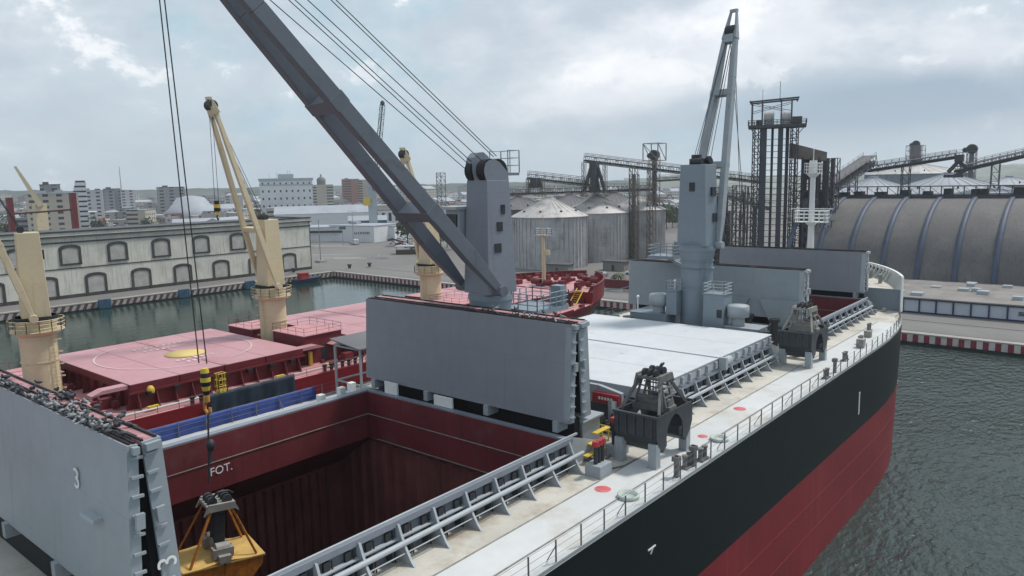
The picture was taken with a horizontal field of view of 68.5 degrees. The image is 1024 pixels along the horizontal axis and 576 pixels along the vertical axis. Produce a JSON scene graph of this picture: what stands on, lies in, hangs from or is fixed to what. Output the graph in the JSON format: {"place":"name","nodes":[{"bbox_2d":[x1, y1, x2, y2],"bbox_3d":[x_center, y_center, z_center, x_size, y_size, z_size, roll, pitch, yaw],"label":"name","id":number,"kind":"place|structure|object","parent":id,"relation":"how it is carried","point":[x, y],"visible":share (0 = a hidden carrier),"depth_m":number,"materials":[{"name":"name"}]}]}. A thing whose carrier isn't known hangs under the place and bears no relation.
{"place":"outdoors","nodes":[
{"label":"outdoors","id":0,"kind":"place"},
{"bbox_2d":[39,182,60,192],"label":"town building","id":1,"kind":"structure","parent":0,"point":[47,187],"depth_m":469.08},
{"bbox_2d":[86,188,104,216],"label":"town building","id":2,"kind":"structure","parent":0,"point":[95,200],"depth_m":655.84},
{"bbox_2d":[103,187,121,211],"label":"town building","id":3,"kind":"structure","parent":0,"point":[117,193],"depth_m":803.45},
{"bbox_2d":[126,207,156,225],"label":"town house","id":4,"kind":"structure","parent":0,"point":[135,215],"depth_m":564.94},
{"bbox_2d":[0,216,311,306],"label":"dock warehouse","id":5,"kind":"structure","parent":0,"point":[80,262],"depth_m":233.63,"materials":[{"name":"white paint"}]},
{"bbox_2d":[0,283,6,304],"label":"door","id":6,"kind":"structure","parent":5,"relation":"in","point":[2,287],"depth_m":204.24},
{"bbox_2d":[6,248,16,269],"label":"window","id":7,"kind":"structure","parent":5,"relation":"in","point":[11,253],"depth_m":205.39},
{"bbox_2d":[46,277,59,298],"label":"door","id":8,"kind":"structure","parent":5,"relation":"in","point":[52,288],"depth_m":213.62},
{"bbox_2d":[58,244,82,265],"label":"window","id":9,"kind":"structure","parent":5,"relation":"in","point":[68,254],"depth_m":216.41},
{"bbox_2d":[85,272,107,294],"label":"door","id":10,"kind":"structure","parent":5,"relation":"in","point":[94,282],"depth_m":222.41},
{"bbox_2d":[107,241,128,261],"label":"window","id":11,"kind":"structure","parent":5,"relation":"in","point":[116,250],"depth_m":226.40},
{"bbox_2d":[131,267,152,288],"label":"door","id":12,"kind":"structure","parent":5,"relation":"in","point":[139,276],"depth_m":232.45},
{"bbox_2d":[151,238,171,257],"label":"window","id":13,"kind":"structure","parent":5,"relation":"in","point":[160,246],"depth_m":236.46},
{"bbox_2d":[173,263,192,283],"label":"door","id":14,"kind":"structure","parent":5,"relation":"in","point":[181,274],"depth_m":242.36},
{"bbox_2d":[192,235,210,253],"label":"window","id":15,"kind":"structure","parent":5,"relation":"in","point":[200,241],"depth_m":246.54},
{"bbox_2d":[212,260,230,279],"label":"door","id":16,"kind":"structure","parent":5,"relation":"in","point":[220,268],"depth_m":252.57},
{"bbox_2d":[229,233,246,250],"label":"window","id":17,"kind":"structure","parent":5,"relation":"in","point":[237,242],"depth_m":256.36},
{"bbox_2d":[282,253,296,269],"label":"door","id":18,"kind":"structure","parent":5,"relation":"in","point":[289,262],"depth_m":272.76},
{"bbox_2d":[156,185,184,213],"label":"town building","id":19,"kind":"structure","parent":0,"point":[167,196],"depth_m":761.03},
{"bbox_2d":[207,216,247,220],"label":"town house","id":20,"kind":"structure","parent":0,"point":[226,218],"depth_m":518.11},
{"bbox_2d":[225,211,248,218],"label":"town house","id":21,"kind":"structure","parent":0,"point":[232,214],"depth_m":670.30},
{"bbox_2d":[0,180,636,202],"bbox_3d":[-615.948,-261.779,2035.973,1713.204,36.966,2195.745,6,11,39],"label":"distant buildings","id":22,"kind":"structure","parent":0,"point":[202,192],"depth_m":2034.86,"materials":[{"name":"concrete"}]},
{"bbox_2d":[422,186,435,197],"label":"town house","id":23,"kind":"structure","parent":0,"point":[430,191],"depth_m":1006.96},
{"bbox_2d":[458,192,466,199],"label":"town house","id":24,"kind":"structure","parent":0,"point":[462,195],"depth_m":940.76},
{"bbox_2d":[0,277,1023,575],"bbox_3d":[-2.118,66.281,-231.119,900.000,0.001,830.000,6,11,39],"label":"harbour water","id":25,"kind":"structure","parent":0,"point":[944,497],"depth_m":92.80,"materials":[{"name":"liquid"}]},
{"bbox_2d":[178,288,189,297],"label":"dock fender","id":26,"kind":"object","parent":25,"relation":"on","point":[183,293],"visible":1,"depth_m":226.22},
{"bbox_2d":[244,280,254,288],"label":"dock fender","id":27,"kind":"object","parent":25,"relation":"on","point":[249,284],"visible":0.88,"depth_m":242.86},
{"bbox_2d":[0,96,604,429],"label":"cargo ship","id":28,"kind":"object","parent":25,"relation":"on","point":[147,384],"visible":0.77,"depth_m":82.98,"materials":[{"name":"red metal"}]},
{"bbox_2d":[213,201,220,220],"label":"hook block","id":29,"kind":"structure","parent":28,"relation":"hanging from","point":[217,208],"depth_m":85.24,"materials":[{"name":"yellow paint"}]},
{"bbox_2d":[209,374,294,412],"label":"tarpaulin","id":30,"kind":"object","parent":28,"relation":"attached to","point":[247,394],"visible":0.58,"depth_m":74.75,"materials":[{"name":"fabric"}]},
{"bbox_2d":[291,272,320,284],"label":"workboat","id":31,"kind":"object","parent":25,"relation":"on","point":[303,278],"visible":1,"depth_m":254.66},
{"bbox_2d":[0,0,903,575],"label":"bulk carrier","id":32,"kind":"object","parent":25,"relation":"on","point":[454,440],"visible":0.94,"depth_m":52.39,"materials":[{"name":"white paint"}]},
{"bbox_2d":[200,367,214,483],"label":"hook block","id":33,"kind":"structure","parent":32,"relation":"hanging from","point":[205,380],"depth_m":41.61,"materials":[{"name":"yellow paint"}]},
{"bbox_2d":[214,371,227,392],"bbox_3d":[-16.613,5.376,42.905,0.459,1.125,0.562,6,11,39],"label":"rescue cage","id":34,"kind":"object","parent":32,"relation":"hanging from","point":[223,384],"visible":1,"depth_m":42.83,"materials":[{"name":"yellow paint"}]},
{"bbox_2d":[178,489,264,575],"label":"cargo grab","id":35,"kind":"object","parent":32,"relation":"attached to","point":[214,552],"visible":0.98,"depth_m":42.20,"materials":[{"name":"metal"}]},
{"bbox_2d":[147,386,315,441],"bbox_3d":[-25.225,10.713,51.858,0.210,1.820,28.003,6,11,39],"label":"tarpaulin","id":36,"kind":"object","parent":32,"relation":"attached to","point":[193,425],"visible":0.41,"depth_m":56.87,"materials":[{"name":"fabric"}]},
{"bbox_2d":[612,362,693,452],"bbox_3d":[9.069,7.264,48.015,3.100,5.292,5.000,6,11,39],"label":"cargo grab","id":37,"kind":"object","parent":32,"relation":"attached to","point":[661,417],"visible":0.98,"depth_m":47.25,"materials":[{"name":"metal"}]},
{"bbox_2d":[778,299,828,357],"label":"cargo grab","id":38,"kind":"object","parent":32,"relation":"attached to","point":[799,338],"visible":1,"depth_m":70.20,"materials":[{"name":"metal"}]},
{"bbox_2d":[0,180,1023,341],"bbox_3d":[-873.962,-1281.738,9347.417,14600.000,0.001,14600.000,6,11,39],"label":"ground","id":39,"kind":"structure","parent":0,"point":[392,261],"depth_m":284.17,"materials":[{"name":"concrete"}]},
{"bbox_2d":[15,217,28,230],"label":"town house","id":40,"kind":"structure","parent":39,"relation":"on","point":[22,222],"depth_m":484.42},
{"bbox_2d":[14,166,48,230],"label":"harbour crane","id":41,"kind":"object","parent":39,"relation":"on","point":[40,221],"visible":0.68,"depth_m":301.96,"materials":[{"name":"beige paint"}]},
{"bbox_2d":[5,193,78,231],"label":"gantry frame","id":42,"kind":"object","parent":39,"relation":"on","point":[73,209],"visible":0.45,"depth_m":280.41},
{"bbox_2d":[25,191,80,230],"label":"town building","id":43,"kind":"structure","parent":39,"relation":"on","point":[58,219],"depth_m":434.50,"materials":[{"name":"concrete"}]},
{"bbox_2d":[73,181,89,227],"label":"stepped tower block","id":44,"kind":"structure","parent":39,"relation":"on","point":[80,187],"depth_m":512.79,"materials":[{"name":"concrete"}]},
{"bbox_2d":[88,216,106,227],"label":"tree","id":45,"kind":"object","parent":39,"relation":"on","point":[95,223],"visible":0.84,"depth_m":507.33,"materials":[{"name":"green plant"}]},
{"bbox_2d":[95,189,115,210],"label":"town building","id":46,"kind":"structure","parent":39,"relation":"on","point":[109,199],"depth_m":782.28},
{"bbox_2d":[120,189,135,206],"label":"town building","id":47,"kind":"structure","parent":39,"relation":"on","point":[127,198],"depth_m":878.73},
{"bbox_2d":[115,209,156,218],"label":"town house","id":48,"kind":"structure","parent":39,"relation":"on","point":[120,215],"depth_m":690.53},
{"bbox_2d":[138,216,153,224],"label":"tree","id":49,"kind":"object","parent":39,"relation":"on","point":[145,221],"visible":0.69,"depth_m":530.06,"materials":[{"name":"green plant"}]},
{"bbox_2d":[163,196,213,218],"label":"round roof hall","id":50,"kind":"structure","parent":39,"relation":"on","point":[198,205],"depth_m":681.85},
{"bbox_2d":[172,218,211,222],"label":"town house","id":51,"kind":"structure","parent":39,"relation":"on","point":[188,220],"depth_m":565.07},
{"bbox_2d":[201,213,224,217],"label":"town house","id":52,"kind":"structure","parent":39,"relation":"on","point":[208,215],"depth_m":580.97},
{"bbox_2d":[212,204,235,209],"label":"town house","id":53,"kind":"structure","parent":39,"relation":"on","point":[228,206],"depth_m":729.26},
{"bbox_2d":[226,193,244,208],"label":"town house","id":54,"kind":"structure","parent":39,"relation":"on","point":[229,199],"depth_m":933.89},
{"bbox_2d":[258,170,312,214],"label":"office block","id":55,"kind":"structure","parent":39,"relation":"on","point":[287,189],"depth_m":594.23,"materials":[{"name":"white concrete"}]},
{"bbox_2d":[313,219,325,262],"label":"light pole","id":56,"kind":"object","parent":39,"relation":"on","point":[320,261],"visible":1,"depth_m":302.15,"materials":[{"name":"metal"}]},
{"bbox_2d":[274,204,368,224],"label":"town building","id":57,"kind":"structure","parent":39,"relation":"on","point":[333,214],"depth_m":494.27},
{"bbox_2d":[312,174,333,205],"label":"building","id":58,"kind":"structure","parent":39,"relation":"on","point":[323,194],"depth_m":858.58,"materials":[{"name":"grey concrete"}]},
{"bbox_2d":[266,204,389,215],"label":"town building","id":59,"kind":"structure","parent":39,"relation":"on","point":[269,211],"depth_m":562.38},
{"bbox_2d":[0,185,679,232],"bbox_3d":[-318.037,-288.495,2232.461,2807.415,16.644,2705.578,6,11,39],"label":"distant town","id":60,"kind":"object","parent":39,"relation":"on","point":[167,218],"visible":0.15,"depth_m":836.36,"materials":[{"name":"concrete"}]},
{"bbox_2d":[334,199,349,204],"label":"town house","id":61,"kind":"structure","parent":39,"relation":"on","point":[337,201],"depth_m":970.87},
{"bbox_2d":[341,178,358,203],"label":"town building","id":62,"kind":"structure","parent":39,"relation":"on","point":[350,190],"depth_m":1008.75,"materials":[{"name":"concrete"}]},
{"bbox_2d":[310,223,400,241],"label":"port shed","id":63,"kind":"structure","parent":39,"relation":"on","point":[327,233],"depth_m":411.97,"materials":[{"name":"metal"}]},
{"bbox_2d":[358,179,367,200],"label":"town building","id":64,"kind":"structure","parent":39,"relation":"on","point":[363,189],"depth_m":1021.67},
{"bbox_2d":[329,221,397,241],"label":"port shed","id":65,"kind":"structure","parent":39,"relation":"on","point":[368,232],"depth_m":406.69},
{"bbox_2d":[348,215,386,222],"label":"port office","id":66,"kind":"structure","parent":39,"relation":"on","point":[381,219],"depth_m":441.57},
{"bbox_2d":[363,100,384,222],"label":"harbour crane","id":67,"kind":"object","parent":39,"relation":"on","point":[370,204],"visible":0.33,"depth_m":427.09,"materials":[{"name":"grey metal"}]},
{"bbox_2d":[395,220,408,243],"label":"tree","id":68,"kind":"object","parent":39,"relation":"on","point":[401,227],"visible":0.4,"depth_m":376.10,"materials":[{"name":"green plant"}]},
{"bbox_2d":[394,245,415,254],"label":"market tent","id":69,"kind":"object","parent":39,"relation":"on","point":[406,252],"visible":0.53,"depth_m":329.12,"materials":[{"name":"white fabric"}]},
{"bbox_2d":[377,209,445,222],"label":"arcade building","id":70,"kind":"structure","parent":39,"relation":"on","point":[391,218],"depth_m":542.08,"materials":[{"name":"white concrete"}]},
{"bbox_2d":[436,173,446,205],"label":"lattice pylon","id":71,"kind":"object","parent":39,"relation":"on","point":[441,204],"visible":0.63,"depth_m":610.90,"materials":[{"name":"grey metal"}]},
{"bbox_2d":[432,197,454,204],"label":"town house","id":72,"kind":"structure","parent":39,"relation":"on","point":[449,200],"depth_m":870.68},
{"bbox_2d":[457,185,466,193],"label":"town house","id":73,"kind":"structure","parent":39,"relation":"on","point":[461,188],"depth_m":1484.48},
{"bbox_2d":[510,196,535,215],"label":"grain silo","id":74,"kind":"object","parent":39,"relation":"on","point":[518,203],"visible":0.08,"depth_m":310.83,"materials":[{"name":"grey metal"}]},
{"bbox_2d":[511,196,587,269],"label":"grain silo","id":75,"kind":"object","parent":39,"relation":"on","point":[566,241],"visible":0.89,"depth_m":263.92,"materials":[{"name":"metal"}]},
{"bbox_2d":[546,262,574,270],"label":"pump hut","id":76,"kind":"object","parent":39,"relation":"on","point":[554,266],"visible":0.69,"depth_m":249.78,"materials":[{"name":"concrete"}]},
{"bbox_2d":[557,194,582,206],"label":"grain silo","id":77,"kind":"object","parent":39,"relation":"on","point":[571,200],"visible":0.03,"depth_m":329.80,"materials":[{"name":"grey metal"}]},
{"bbox_2d":[572,193,628,261],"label":"grain silo","id":78,"kind":"object","parent":39,"relation":"on","point":[608,229],"visible":0.65,"depth_m":284.07,"materials":[{"name":"metal"}]},
{"bbox_2d":[509,182,653,195],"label":"conveyor gallery","id":79,"kind":"object","parent":78,"relation":"on","point":[568,192],"visible":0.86,"depth_m":286.08,"materials":[{"name":"grey metal"}]},
{"bbox_2d":[526,178,544,192],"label":"grain chute","id":80,"kind":"object","parent":79,"relation":"attached to","point":[535,182],"visible":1,"depth_m":280.55,"materials":[{"name":"grey metal"}]},
{"bbox_2d":[527,171,591,186],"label":"conveyor gallery","id":81,"kind":"object","parent":79,"relation":"attached to","point":[564,181],"visible":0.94,"depth_m":284.16,"materials":[{"name":"grey metal"}]},
{"bbox_2d":[602,259,629,271],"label":"pump hut","id":82,"kind":"object","parent":39,"relation":"on","point":[615,265],"visible":0.93,"depth_m":255.37,"materials":[{"name":"concrete"}]},
{"bbox_2d":[603,191,628,203],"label":"grain silo","id":83,"kind":"object","parent":39,"relation":"on","point":[615,197],"visible":0.06,"depth_m":339.53,"materials":[{"name":"grey metal"}]},
{"bbox_2d":[610,273,625,279],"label":"palm tree","id":84,"kind":"object","parent":39,"relation":"on","point":[618,275],"visible":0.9,"depth_m":227.99,"materials":[{"name":"green plant"}]},
{"bbox_2d":[629,174,638,258],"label":"elevator tower","id":85,"kind":"structure","parent":39,"relation":"on","point":[635,208],"depth_m":290.97,"materials":[{"name":"grey metal"}]},
{"bbox_2d":[617,195,665,257],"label":"grain silo","id":86,"kind":"object","parent":39,"relation":"on","point":[643,208],"visible":0.41,"depth_m":297.51,"materials":[{"name":"metal"}]},
{"bbox_2d":[642,143,666,206],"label":"elevator tower","id":87,"kind":"structure","parent":39,"relation":"on","point":[653,155],"depth_m":298.32,"materials":[{"name":"grey metal"}]},
{"bbox_2d":[657,174,679,181],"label":"conveyor gallery","id":88,"kind":"object","parent":87,"relation":"attached to","point":[668,179],"visible":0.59,"depth_m":300.30,"materials":[{"name":"grey metal"}]},
{"bbox_2d":[583,153,758,258],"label":"conveyor gallery","id":89,"kind":"object","parent":39,"relation":"on","point":[632,167],"visible":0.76,"depth_m":291.73,"materials":[{"name":"grey metal"}]},
{"bbox_2d":[581,162,606,196],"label":"grain chute","id":90,"kind":"object","parent":89,"relation":"attached to","point":[594,173],"visible":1,"depth_m":285.65,"materials":[{"name":"grey metal"}]},
{"bbox_2d":[666,210,675,228],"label":"tree","id":91,"kind":"object","parent":39,"relation":"on","point":[668,220],"visible":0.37,"depth_m":456.25,"materials":[{"name":"green plant"}]},
{"bbox_2d":[346,267,1023,342],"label":"quay rail track","id":92,"kind":"structure","parent":39,"relation":"on","point":[903,319],"depth_m":153.74,"materials":[{"name":"metal"}]},
{"bbox_2d":[713,185,757,262],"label":"pipe rack","id":93,"kind":"object","parent":39,"relation":"on","point":[729,224],"visible":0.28,"depth_m":236.10,"materials":[{"name":"grey metal"}]},
{"bbox_2d":[748,81,806,247],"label":"twin elevator tower","id":94,"kind":"structure","parent":39,"relation":"on","point":[786,119],"depth_m":223.57,"materials":[{"name":"metal"}]},
{"bbox_2d":[781,143,840,247],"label":"process building","id":95,"kind":"structure","parent":39,"relation":"on","point":[824,195],"depth_m":222.69,"materials":[{"name":"grey metal"}]},
{"bbox_2d":[821,152,877,193],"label":"conveyor gallery","id":96,"kind":"object","parent":39,"relation":"on","point":[854,169],"visible":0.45,"depth_m":248.28,"materials":[{"name":"grey metal"}]},
{"bbox_2d":[834,176,901,194],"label":"grain silo","id":97,"kind":"object","parent":39,"relation":"on","point":[873,181],"visible":0.04,"depth_m":287.28,"materials":[{"name":"metal"}]},
{"bbox_2d":[786,185,1023,285],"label":"barrel roof store","id":98,"kind":"structure","parent":39,"relation":"on","point":[975,235],"depth_m":199.40,"materials":[{"name":"metal"}]},
{"bbox_2d":[863,149,963,189],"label":"conveyor gallery","id":99,"kind":"object","parent":39,"relation":"on","point":[920,162],"visible":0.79,"depth_m":257.27,"materials":[{"name":"metal"}]},
{"bbox_2d":[943,154,968,177],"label":"transfer chute","id":100,"kind":"object","parent":99,"relation":"attached to","point":[958,159],"visible":1,"depth_m":259.95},
{"bbox_2d":[905,141,925,164],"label":"elevator tower","id":101,"kind":"structure","parent":39,"relation":"on","point":[915,148],"depth_m":407.57,"materials":[{"name":"grey metal"}]},
{"bbox_2d":[864,164,973,184],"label":"grain silo","id":102,"kind":"object","parent":39,"relation":"on","point":[921,172],"visible":0.13,"depth_m":394.31,"materials":[{"name":"metal"}]},
{"bbox_2d":[896,172,1013,194],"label":"grain silo","id":103,"kind":"object","parent":39,"relation":"on","point":[938,180],"visible":0.11,"depth_m":272.50,"materials":[{"name":"metal"}]},
{"bbox_2d":[902,279,1023,321],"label":"quay shed","id":104,"kind":"structure","parent":39,"relation":"on","point":[967,299],"depth_m":166.67,"materials":[{"name":"metal"}]},
{"bbox_2d":[962,144,977,178],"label":"elevator tower","id":105,"kind":"structure","parent":39,"relation":"on","point":[971,149],"depth_m":290.67,"materials":[{"name":"grey metal"}]},
{"bbox_2d":[954,148,1023,189],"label":"conveyor gallery","id":106,"kind":"object","parent":39,"relation":"on","point":[999,161],"visible":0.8,"depth_m":262.76,"materials":[{"name":"metal"}]},
{"bbox_2d":[983,175,1023,187],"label":"grain silo","id":107,"kind":"object","parent":39,"relation":"on","point":[1009,180],"visible":0.12,"depth_m":314.95,"materials":[{"name":"metal"}]},
{"bbox_2d":[0,272,1023,356],"bbox_3d":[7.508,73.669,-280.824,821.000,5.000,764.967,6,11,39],"label":"quay wall","id":108,"kind":"structure","parent":0,"point":[969,349],"depth_m":202.82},
{"bbox_2d":[98,298,111,308],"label":"dock fender","id":109,"kind":"object","parent":108,"relation":"attached to","point":[104,303],"visible":1,"depth_m":209.00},
{"bbox_2d":[0,272,333,320],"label":"striped dock edge","id":110,"kind":"object","parent":108,"relation":"attached to","point":[121,302],"visible":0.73,"depth_m":218.59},
{"bbox_2d":[0,271,1023,345],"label":"quay kerb","id":111,"kind":"structure","parent":108,"relation":"on","point":[929,334],"depth_m":200.89,"materials":[{"name":"concrete"}]},
{"bbox_2d":[333,272,1023,353],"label":"striped quay edge","id":112,"kind":"object","parent":108,"relation":"attached to","point":[966,344],"visible":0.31,"depth_m":144.63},
{"bbox_2d":[0,0,1023,190],"label":"sky","id":113,"kind":"structure","parent":0,"point":[84,91],"materials":[{"name":"grey"}]},
{"bbox_2d":[604,279,628,290],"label":"dock wall","id":114,"kind":"structure","parent":0,"point":[616,283],"depth_m":215.03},
{"bbox_2d":[312,264,1023,339],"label":"quay road","id":115,"kind":"structure","parent":0,"point":[975,331],"depth_m":153.35,"materials":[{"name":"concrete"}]},
{"bbox_2d":[717,185,768,210],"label":"conveyor gallery","id":116,"kind":"object","parent":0,"point":[730,196],"visible":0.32,"depth_m":290.21,"materials":[{"name":"grey metal"}]},
{"bbox_2d":[624,164,1023,188],"bbox_3d":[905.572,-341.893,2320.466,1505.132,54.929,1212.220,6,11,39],"label":"hillside","id":117,"kind":"structure","parent":0,"point":[1014,170],"depth_m":2120.06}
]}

